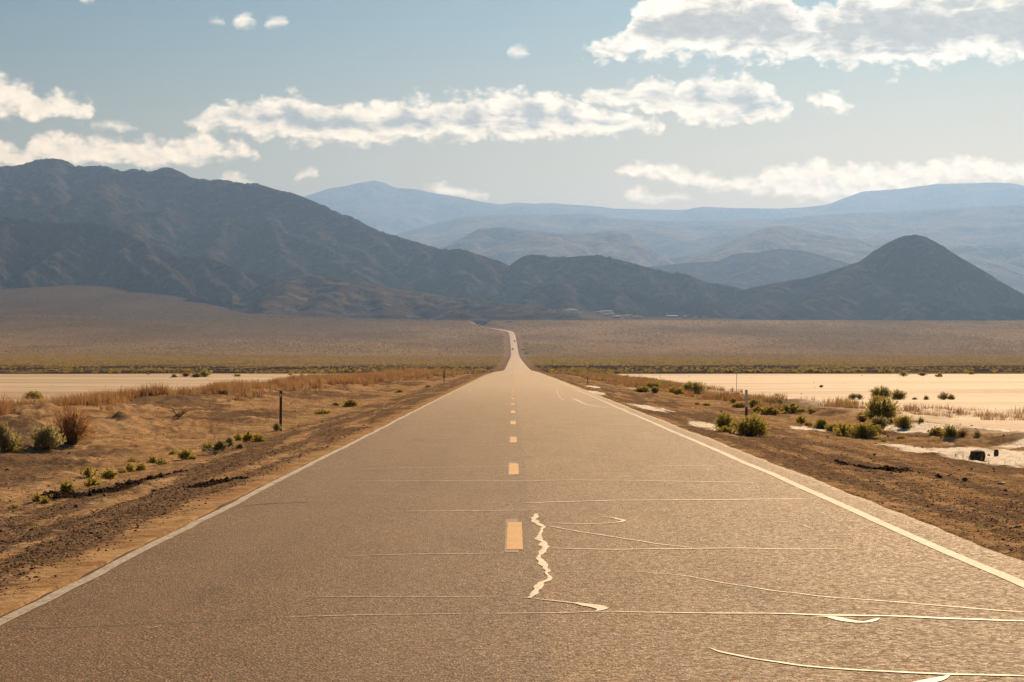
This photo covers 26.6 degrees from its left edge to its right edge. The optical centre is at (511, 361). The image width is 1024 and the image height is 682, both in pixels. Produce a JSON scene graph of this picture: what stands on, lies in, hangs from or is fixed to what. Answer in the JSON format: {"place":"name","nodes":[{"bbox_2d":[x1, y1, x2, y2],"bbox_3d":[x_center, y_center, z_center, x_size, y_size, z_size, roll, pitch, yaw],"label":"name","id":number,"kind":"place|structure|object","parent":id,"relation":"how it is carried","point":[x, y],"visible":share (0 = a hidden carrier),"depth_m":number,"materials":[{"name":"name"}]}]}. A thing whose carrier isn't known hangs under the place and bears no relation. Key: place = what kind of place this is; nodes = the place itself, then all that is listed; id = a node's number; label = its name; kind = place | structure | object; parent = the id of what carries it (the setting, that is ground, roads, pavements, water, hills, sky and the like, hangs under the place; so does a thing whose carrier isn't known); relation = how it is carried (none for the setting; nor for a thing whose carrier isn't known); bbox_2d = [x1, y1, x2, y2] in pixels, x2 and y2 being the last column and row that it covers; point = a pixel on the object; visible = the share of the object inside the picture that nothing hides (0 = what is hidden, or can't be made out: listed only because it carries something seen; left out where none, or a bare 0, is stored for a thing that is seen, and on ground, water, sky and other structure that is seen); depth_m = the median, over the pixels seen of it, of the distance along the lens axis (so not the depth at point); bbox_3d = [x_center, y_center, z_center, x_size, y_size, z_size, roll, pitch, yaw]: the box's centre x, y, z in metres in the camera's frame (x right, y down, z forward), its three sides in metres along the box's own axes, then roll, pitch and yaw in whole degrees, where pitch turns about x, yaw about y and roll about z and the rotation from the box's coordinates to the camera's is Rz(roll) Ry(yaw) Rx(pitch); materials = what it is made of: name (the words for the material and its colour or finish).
{"place":"outdoors","nodes":[
{"label":"outdoors","id":0,"kind":"place"},
{"bbox_2d":[0,217,270,307],"bbox_3d":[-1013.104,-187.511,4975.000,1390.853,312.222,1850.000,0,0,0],"label":"front mountain","id":1,"kind":"structure","parent":0,"point":[36,254],"depth_m":4728.28,"materials":[{"name":"stone"}]},
{"bbox_2d":[0,391,438,597],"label":"gravel","id":2,"kind":"structure","parent":0,"point":[76,537],"depth_m":24.56,"materials":[{"name":"brown gravel"}]},
{"bbox_2d":[0,284,446,321],"bbox_3d":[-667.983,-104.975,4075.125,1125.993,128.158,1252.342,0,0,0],"label":"scrub","id":3,"kind":"object","parent":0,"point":[178,307],"visible":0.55,"depth_m":3823.40,"materials":[{"name":"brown plant"}]},
{"bbox_2d":[0,158,508,301],"bbox_3d":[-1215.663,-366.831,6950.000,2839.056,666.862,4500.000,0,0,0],"label":"mountain range","id":4,"kind":"structure","parent":0,"point":[263,230],"depth_m":5892.17,"materials":[{"name":"stone"}]},
{"bbox_2d":[232,275,592,324],"bbox_3d":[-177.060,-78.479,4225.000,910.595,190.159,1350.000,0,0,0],"label":"foothills","id":5,"kind":"structure","parent":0,"point":[317,296],"depth_m":4005.62,"materials":[{"name":"grey stone"}]},
{"bbox_2d":[0,327,1023,681],"bbox_3d":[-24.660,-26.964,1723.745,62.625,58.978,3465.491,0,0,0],"label":"road","id":6,"kind":"structure","parent":0,"point":[516,521],"depth_m":16.18,"materials":[{"name":"grey asphalt"}]},
{"bbox_2d":[0,285,1023,615],"bbox_3d":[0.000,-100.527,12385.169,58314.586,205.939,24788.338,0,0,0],"label":"ground","id":7,"kind":"structure","parent":0,"point":[984,387],"depth_m":89.90,"materials":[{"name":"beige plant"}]},
{"bbox_2d":[0,446,20,451],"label":"desert plant","id":8,"kind":"object","parent":7,"relation":"on","point":[12,449],"visible":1,"depth_m":44.09,"materials":[{"name":"green plant"}]},
{"bbox_2d":[0,421,20,450],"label":"desert shrub","id":9,"kind":"object","parent":7,"relation":"on","point":[6,440],"visible":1,"depth_m":44.13,"materials":[{"name":"green plant"}]},
{"bbox_2d":[10,435,23,447],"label":"desert shrub","id":10,"kind":"object","parent":7,"relation":"on","point":[20,441],"visible":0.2,"depth_m":44.92,"materials":[{"name":"green plant"}]},
{"bbox_2d":[22,390,44,398],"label":"desert shrub","id":11,"kind":"object","parent":7,"relation":"on","point":[35,394],"visible":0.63,"depth_m":138.96,"materials":[{"name":"green plant"}]},
{"bbox_2d":[31,489,42,501],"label":"desert plant","id":12,"kind":"object","parent":7,"relation":"on","point":[37,497],"visible":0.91,"depth_m":27.78,"materials":[{"name":"green plant"}]},
{"bbox_2d":[39,495,50,502],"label":"desert plant","id":13,"kind":"object","parent":7,"relation":"on","point":[45,499],"visible":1,"depth_m":27.51,"materials":[{"name":"green plant"}]},
{"bbox_2d":[25,424,66,449],"bbox_3d":[-9.709,1.553,45.337,0.878,0.629,0.700,0,0,39],"label":"desert shrub","id":14,"kind":"object","parent":7,"relation":"on","point":[47,437],"visible":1,"depth_m":45.22,"materials":[{"name":"green plant"}]},
{"bbox_2d":[59,479,75,490],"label":"desert plant","id":15,"kind":"object","parent":7,"relation":"on","point":[66,486],"visible":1,"depth_m":30.13,"materials":[{"name":"green plant"}]},
{"bbox_2d":[44,396,100,444],"bbox_3d":[-9.622,1.277,47.383,1.256,1.102,1.094,0,0,-6],"label":"dry bush","id":16,"kind":"object","parent":7,"relation":"on","point":[73,431],"visible":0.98,"depth_m":47.38,"materials":[{"name":"brown plant"}]},
{"bbox_2d":[80,466,96,477],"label":"desert shrub","id":17,"kind":"object","parent":7,"relation":"on","point":[88,470],"visible":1,"depth_m":34.04,"materials":[{"name":"green plant"}]},
{"bbox_2d":[77,476,103,486],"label":"desert plant","id":18,"kind":"object","parent":7,"relation":"on","point":[93,482],"visible":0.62,"depth_m":31.86,"materials":[{"name":"green plant"}]},
{"bbox_2d":[97,468,117,478],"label":"desert shrub","id":19,"kind":"object","parent":7,"relation":"on","point":[108,473],"visible":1,"depth_m":33.96,"materials":[{"name":"green plant"}]},
{"bbox_2d":[125,462,135,471],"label":"desert plant","id":20,"kind":"object","parent":7,"relation":"on","point":[130,468],"visible":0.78,"depth_m":36.65,"materials":[{"name":"green plant"}]},
{"bbox_2d":[127,457,137,461],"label":"desert plant","id":21,"kind":"object","parent":7,"relation":"on","point":[132,460],"visible":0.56,"depth_m":39.85,"materials":[{"name":"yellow plant"}]},
{"bbox_2d":[135,462,147,469],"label":"desert plant","id":22,"kind":"object","parent":7,"relation":"on","point":[140,466],"visible":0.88,"depth_m":37.02,"materials":[{"name":"green plant"}]},
{"bbox_2d":[146,455,157,462],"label":"desert plant","id":23,"kind":"object","parent":7,"relation":"on","point":[152,459],"visible":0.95,"depth_m":39.58,"materials":[{"name":"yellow plant"}]},
{"bbox_2d":[154,457,168,464],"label":"desert shrub","id":24,"kind":"object","parent":7,"relation":"on","point":[162,461],"visible":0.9,"depth_m":38.22,"materials":[{"name":"green plant"}]},
{"bbox_2d":[168,449,176,454],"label":"desert plant","id":25,"kind":"object","parent":7,"relation":"on","point":[172,453],"visible":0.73,"depth_m":42.60,"materials":[{"name":"green plant"}]},
{"bbox_2d":[171,407,187,416],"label":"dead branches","id":26,"kind":"object","parent":7,"relation":"on","point":[181,413],"visible":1,"depth_m":61.48,"materials":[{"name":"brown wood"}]},
{"bbox_2d":[172,447,196,458],"bbox_3d":[-6.035,1.703,40.172,0.477,0.228,0.384,0,0,-31],"label":"desert plant","id":27,"kind":"object","parent":7,"relation":"on","point":[185,454],"visible":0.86,"depth_m":40.12,"materials":[{"name":"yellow plant"}]},
{"bbox_2d":[181,371,191,375],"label":"dry bush","id":28,"kind":"object","parent":7,"relation":"on","point":[185,373],"visible":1,"depth_m":316.50,"materials":[{"name":"brown plant"}]},
{"bbox_2d":[187,454,196,458],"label":"desert shrub","id":29,"kind":"object","parent":7,"relation":"on","point":[191,456],"visible":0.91,"depth_m":39.45,"materials":[{"name":"green plant"}]},
{"bbox_2d":[189,372,201,376],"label":"desert shrub","id":30,"kind":"object","parent":7,"relation":"on","point":[197,374],"visible":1,"depth_m":315.37,"materials":[{"name":"green plant"}]},
{"bbox_2d":[199,368,212,375],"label":"desert shrub","id":31,"kind":"object","parent":7,"relation":"on","point":[205,372],"visible":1,"depth_m":317.70,"materials":[{"name":"green plant"}]},
{"bbox_2d":[201,441,219,451],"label":"desert shrub","id":32,"kind":"object","parent":7,"relation":"on","point":[208,445],"visible":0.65,"depth_m":43.97,"materials":[{"name":"green plant"}]},
{"bbox_2d":[204,448,224,453],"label":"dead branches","id":33,"kind":"object","parent":7,"relation":"on","point":[214,452],"visible":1,"depth_m":41.81,"materials":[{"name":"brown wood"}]},
{"bbox_2d":[212,439,230,450],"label":"desert shrub","id":34,"kind":"object","parent":7,"relation":"on","point":[220,444],"visible":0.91,"depth_m":44.10,"materials":[{"name":"green plant"}]},
{"bbox_2d":[224,436,234,446],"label":"desert shrub","id":35,"kind":"object","parent":7,"relation":"on","point":[229,439],"visible":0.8,"depth_m":46.66,"materials":[{"name":"green plant"}]},
{"bbox_2d":[233,433,242,440],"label":"desert shrub","id":36,"kind":"object","parent":7,"relation":"on","point":[238,436],"visible":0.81,"depth_m":50.20,"materials":[{"name":"green plant"}]},
{"bbox_2d":[236,443,244,447],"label":"desert shrub","id":37,"kind":"object","parent":7,"relation":"on","point":[239,445],"visible":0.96,"depth_m":44.56,"materials":[{"name":"green plant"}]},
{"bbox_2d":[0,368,492,415],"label":"dry brush","id":38,"kind":"object","parent":7,"relation":"on","point":[301,382],"visible":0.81,"depth_m":106.43,"materials":[{"name":"brown plant"}]},
{"bbox_2d":[240,430,253,441],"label":"desert plant","id":39,"kind":"object","parent":7,"relation":"on","point":[246,438],"visible":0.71,"depth_m":48.98,"materials":[{"name":"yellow plant"}]},
{"bbox_2d":[250,432,267,441],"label":"desert plant","id":40,"kind":"object","parent":7,"relation":"on","point":[256,439],"visible":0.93,"depth_m":47.96,"materials":[{"name":"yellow plant"}]},
{"bbox_2d":[272,423,281,430],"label":"desert shrub","id":41,"kind":"object","parent":7,"relation":"on","point":[276,426],"visible":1,"depth_m":56.76,"materials":[{"name":"green plant"}]},
{"bbox_2d":[279,391,281,430],"bbox_3d":[-6.093,1.387,57.141,0.070,1.229,0.023,1,0,0],"label":"roadside post","id":42,"kind":"object","parent":7,"relation":"on","point":[280,414],"visible":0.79,"depth_m":57.15,"materials":[{"name":"brown wood"}]},
{"bbox_2d":[313,409,335,413],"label":"desert plant","id":43,"kind":"object","parent":7,"relation":"on","point":[318,411],"visible":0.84,"depth_m":77.23,"materials":[{"name":"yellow plant"}]},
{"bbox_2d":[340,398,361,406],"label":"desert plant","id":44,"kind":"object","parent":7,"relation":"on","point":[349,403],"visible":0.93,"depth_m":89.16,"materials":[{"name":"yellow plant"}]},
{"bbox_2d":[40,459,919,500],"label":"soil clods","id":45,"kind":"object","parent":7,"relation":"on","point":[129,482],"visible":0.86,"depth_m":30.25,"materials":[{"name":"soil"}]},
{"bbox_2d":[395,333,623,370],"bbox_3d":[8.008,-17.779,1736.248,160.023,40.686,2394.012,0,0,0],"label":"scrub","id":46,"kind":"object","parent":7,"relation":"on","point":[495,360],"visible":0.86,"depth_m":1234.21,"materials":[{"name":"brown plant"}]},
{"bbox_2d":[1,381,1018,509],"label":"scattered stones","id":47,"kind":"object","parent":7,"relation":"on","point":[1005,489],"visible":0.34,"depth_m":49.64,"materials":[{"name":"brown stone"}]},
{"bbox_2d":[0,309,1023,357],"bbox_3d":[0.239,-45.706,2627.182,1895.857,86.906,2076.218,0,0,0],"label":"scrub","id":48,"kind":"object","parent":7,"relation":"on","point":[282,349],"visible":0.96,"depth_m":2639.37,"materials":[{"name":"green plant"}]},
{"bbox_2d":[0,353,1023,372],"bbox_3d":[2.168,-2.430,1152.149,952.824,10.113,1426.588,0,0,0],"label":"scrub","id":49,"kind":"object","parent":7,"relation":"on","point":[276,362],"visible":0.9,"depth_m":879.09,"materials":[{"name":"green plant"}]},
{"bbox_2d":[631,386,650,391],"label":"desert shrub","id":50,"kind":"object","parent":7,"relation":"on","point":[643,389],"visible":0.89,"depth_m":124.28,"materials":[{"name":"green plant"}]},
{"bbox_2d":[644,380,663,387],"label":"desert shrub","id":51,"kind":"object","parent":7,"relation":"on","point":[653,383],"visible":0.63,"depth_m":157.15,"materials":[{"name":"green plant"}]},
{"bbox_2d":[649,386,660,392],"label":"desert shrub","id":52,"kind":"object","parent":7,"relation":"on","point":[656,389],"visible":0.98,"depth_m":119.58,"materials":[{"name":"green plant"}]},
{"bbox_2d":[663,385,684,393],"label":"desert plant","id":53,"kind":"object","parent":7,"relation":"on","point":[678,390],"visible":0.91,"depth_m":125.60,"materials":[{"name":"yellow plant"}]},
{"bbox_2d":[681,381,710,392],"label":"desert shrub","id":54,"kind":"object","parent":7,"relation":"on","point":[696,386],"visible":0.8,"depth_m":139.02,"materials":[{"name":"green plant"}]},
{"bbox_2d":[550,371,868,409],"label":"dry brush","id":55,"kind":"object","parent":7,"relation":"on","point":[627,380],"visible":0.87,"depth_m":136.84,"materials":[{"name":"brown plant"}]},
{"bbox_2d":[712,425,734,432],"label":"desert plant","id":56,"kind":"object","parent":7,"relation":"on","point":[724,429],"visible":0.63,"depth_m":52.19,"materials":[{"name":"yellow plant"}]},
{"bbox_2d":[713,410,734,427],"bbox_3d":[5.535,1.517,56.657,0.597,0.486,0.743,0,0,6],"label":"desert shrub","id":57,"kind":"object","parent":7,"relation":"on","point":[722,420],"visible":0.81,"depth_m":56.54,"materials":[{"name":"green plant"}]},
{"bbox_2d":[723,368,736,372],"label":"desert shrub","id":58,"kind":"object","parent":7,"relation":"on","point":[726,370],"visible":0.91,"depth_m":447.44,"materials":[{"name":"green plant"}]},
{"bbox_2d":[728,397,737,401],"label":"desert plant","id":59,"kind":"object","parent":7,"relation":"on","point":[733,399],"visible":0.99,"depth_m":105.47,"materials":[{"name":"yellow plant"}]},
{"bbox_2d":[731,402,749,406],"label":"desert plant","id":60,"kind":"object","parent":7,"relation":"on","point":[738,404],"visible":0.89,"depth_m":95.93,"materials":[{"name":"green plant"}]},
{"bbox_2d":[745,390,747,422],"bbox_3d":[6.263,1.358,57.947,0.072,1.199,0.027,0,0,0],"label":"roadside post","id":61,"kind":"object","parent":7,"relation":"on","point":[746,402],"visible":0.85,"depth_m":57.93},
{"bbox_2d":[729,413,770,436],"bbox_3d":[5.689,1.487,51.227,1.000,0.574,1.243,0,0,-26],"label":"desert shrub","id":62,"kind":"object","parent":7,"relation":"on","point":[754,425],"visible":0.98,"depth_m":51.09,"materials":[{"name":"green plant"}]},
{"bbox_2d":[748,399,761,406],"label":"desert shrub","id":63,"kind":"object","parent":7,"relation":"on","point":[752,402],"visible":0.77,"depth_m":94.58,"materials":[{"name":"green plant"}]},
{"bbox_2d":[752,405,764,411],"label":"desert plant","id":64,"kind":"object","parent":7,"relation":"on","point":[754,409],"visible":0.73,"depth_m":88.48,"materials":[{"name":"green plant"}]},
{"bbox_2d":[755,405,784,414],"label":"desert plant","id":65,"kind":"object","parent":7,"relation":"on","point":[767,410],"visible":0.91,"depth_m":83.16,"materials":[{"name":"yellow plant"}]},
{"bbox_2d":[778,402,808,412],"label":"desert shrub","id":66,"kind":"object","parent":7,"relation":"on","point":[791,407],"visible":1,"depth_m":85.84,"materials":[{"name":"green plant"}]},
{"bbox_2d":[795,414,807,423],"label":"desert plant","id":67,"kind":"object","parent":7,"relation":"on","point":[799,419],"visible":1,"depth_m":73.27,"materials":[{"name":"green plant"}]},
{"bbox_2d":[804,408,816,412],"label":"desert shrub","id":68,"kind":"object","parent":7,"relation":"on","point":[810,410],"visible":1,"depth_m":84.87,"materials":[{"name":"green plant"}]},
{"bbox_2d":[813,417,828,428],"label":"desert shrub","id":69,"kind":"object","parent":7,"relation":"on","point":[820,422],"visible":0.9,"depth_m":63.24,"materials":[{"name":"green plant"}]},
{"bbox_2d":[823,423,837,430],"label":"desert shrub","id":70,"kind":"object","parent":7,"relation":"on","point":[831,427],"visible":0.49,"depth_m":60.70,"materials":[{"name":"green plant"}]},
{"bbox_2d":[832,421,856,434],"bbox_3d":[8.561,1.726,56.093,0.706,0.404,0.540,0,0,44],"label":"desert plant","id":71,"kind":"object","parent":7,"relation":"on","point":[842,428],"visible":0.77,"depth_m":55.98,"materials":[{"name":"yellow plant"}]},
{"bbox_2d":[848,393,857,399],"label":"desert shrub","id":72,"kind":"object","parent":7,"relation":"on","point":[852,395],"visible":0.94,"depth_m":136.64,"materials":[{"name":"green plant"}]},
{"bbox_2d":[853,410,867,421],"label":"dry bush","id":73,"kind":"object","parent":7,"relation":"on","point":[861,419],"visible":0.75,"depth_m":74.83,"materials":[{"name":"brown plant"}]},
{"bbox_2d":[844,421,883,437],"bbox_3d":[8.961,1.738,55.327,1.034,0.449,0.878,0,0,-1],"label":"desert shrub","id":74,"kind":"object","parent":7,"relation":"on","point":[864,431],"visible":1,"depth_m":55.16,"materials":[{"name":"green plant"}]},
{"bbox_2d":[867,413,892,431],"bbox_3d":[10.737,1.784,63.619,0.804,0.573,0.612,0,0,-17],"label":"desert shrub","id":75,"kind":"object","parent":7,"relation":"on","point":[877,421],"visible":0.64,"depth_m":63.48,"materials":[{"name":"green plant"}]},
{"bbox_2d":[869,385,892,397],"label":"desert shrub","id":76,"kind":"object","parent":7,"relation":"on","point":[882,391],"visible":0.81,"depth_m":143.92,"materials":[{"name":"green plant"}]},
{"bbox_2d":[860,395,904,419],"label":"desert shrub","id":77,"kind":"object","parent":7,"relation":"on","point":[885,408],"visible":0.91,"depth_m":72.72,"materials":[{"name":"green plant"}]},
{"bbox_2d":[889,389,907,399],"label":"desert shrub","id":78,"kind":"object","parent":7,"relation":"on","point":[897,394],"visible":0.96,"depth_m":136.57,"materials":[{"name":"green plant"}]},
{"bbox_2d":[895,435,905,438],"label":"desert plant","id":79,"kind":"object","parent":7,"relation":"on","point":[901,437],"visible":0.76,"depth_m":56.18,"materials":[{"name":"green plant"}]},
{"bbox_2d":[891,415,914,428],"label":"desert shrub","id":80,"kind":"object","parent":7,"relation":"on","point":[902,422],"visible":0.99,"depth_m":66.45,"materials":[{"name":"green plant"}]},
{"bbox_2d":[898,371,908,375],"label":"desert shrub","id":81,"kind":"object","parent":7,"relation":"on","point":[902,373],"visible":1,"depth_m":348.00,"materials":[{"name":"green plant"}]},
{"bbox_2d":[812,397,1023,419],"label":"dry brush","id":82,"kind":"object","parent":7,"relation":"on","point":[957,409],"visible":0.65,"depth_m":94.32,"materials":[{"name":"brown plant"}]},
{"bbox_2d":[925,426,944,435],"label":"desert plant","id":83,"kind":"object","parent":7,"relation":"on","point":[935,431],"visible":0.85,"depth_m":59.22,"materials":[{"name":"green plant"}]},
{"bbox_2d":[936,391,951,399],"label":"desert shrub","id":84,"kind":"object","parent":7,"relation":"on","point":[942,396],"visible":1,"depth_m":136.69,"materials":[{"name":"green plant"}]},
{"bbox_2d":[940,424,958,436],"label":"desert shrub","id":85,"kind":"object","parent":7,"relation":"on","point":[951,431],"visible":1,"depth_m":55.56,"materials":[{"name":"green plant"}]},
{"bbox_2d":[957,428,969,436],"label":"dry bush","id":86,"kind":"object","parent":7,"relation":"on","point":[961,433],"visible":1,"depth_m":55.78,"materials":[{"name":"brown plant"}]},
{"bbox_2d":[969,450,985,460],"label":"stone block","id":87,"kind":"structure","parent":7,"relation":"on","point":[977,454],"depth_m":44.15,"materials":[{"name":"black stone"}]},
{"bbox_2d":[972,430,982,436],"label":"desert shrub","id":88,"kind":"object","parent":7,"relation":"on","point":[978,434],"visible":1,"depth_m":55.77,"materials":[{"name":"green plant"}]},
{"bbox_2d":[0,0,1023,209],"label":"sky","id":89,"kind":"structure","parent":0,"point":[617,104],"materials":[{"name":"blue"}]},
{"bbox_2d":[497,254,743,318],"bbox_3d":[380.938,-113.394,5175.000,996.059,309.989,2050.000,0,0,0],"label":"central ridge","id":90,"kind":"structure","parent":0,"point":[596,282],"depth_m":4948.48,"materials":[{"name":"stone"}]},
{"bbox_2d":[546,310,751,320],"bbox_3d":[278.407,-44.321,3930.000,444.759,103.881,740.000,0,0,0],"label":"town terrace","id":91,"kind":"structure","parent":0,"point":[593,315],"depth_m":3867.72,"materials":[{"name":"soil"}]},
{"bbox_2d":[303,181,1023,234],"bbox_3d":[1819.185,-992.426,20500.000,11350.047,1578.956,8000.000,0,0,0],"label":"range","id":92,"kind":"structure","parent":0,"point":[384,207],"depth_m":20246.23,"materials":[{"name":"blue stone"}]},
{"bbox_2d":[396,204,1023,256],"bbox_3d":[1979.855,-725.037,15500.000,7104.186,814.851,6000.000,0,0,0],"label":"plateau","id":93,"kind":"structure","parent":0,"point":[990,225],"depth_m":14844.54,"materials":[{"name":"blue stone"}]},
{"bbox_2d":[439,226,1023,293],"bbox_3d":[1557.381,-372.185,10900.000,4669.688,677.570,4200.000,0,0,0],"label":"rolling hills","id":94,"kind":"structure","parent":0,"point":[1003,263],"depth_m":10622.39,"materials":[{"name":"stone"}]},
{"bbox_2d":[650,249,849,289],"bbox_3d":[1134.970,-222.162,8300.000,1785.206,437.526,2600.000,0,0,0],"label":"dark hill","id":95,"kind":"structure","parent":0,"point":[744,271],"depth_m":8126.39,"materials":[{"name":"stone"}]},
{"bbox_2d":[605,391,1023,554],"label":"gravel","id":96,"kind":"structure","parent":0,"point":[991,519],"depth_m":30.44,"materials":[{"name":"brown gravel"}]},
{"bbox_2d":[729,235,1023,320],"bbox_3d":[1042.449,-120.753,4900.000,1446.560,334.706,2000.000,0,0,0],"label":"conical hill","id":97,"kind":"structure","parent":0,"point":[912,277],"depth_m":4723.58,"materials":[{"name":"stone"}]}
]}

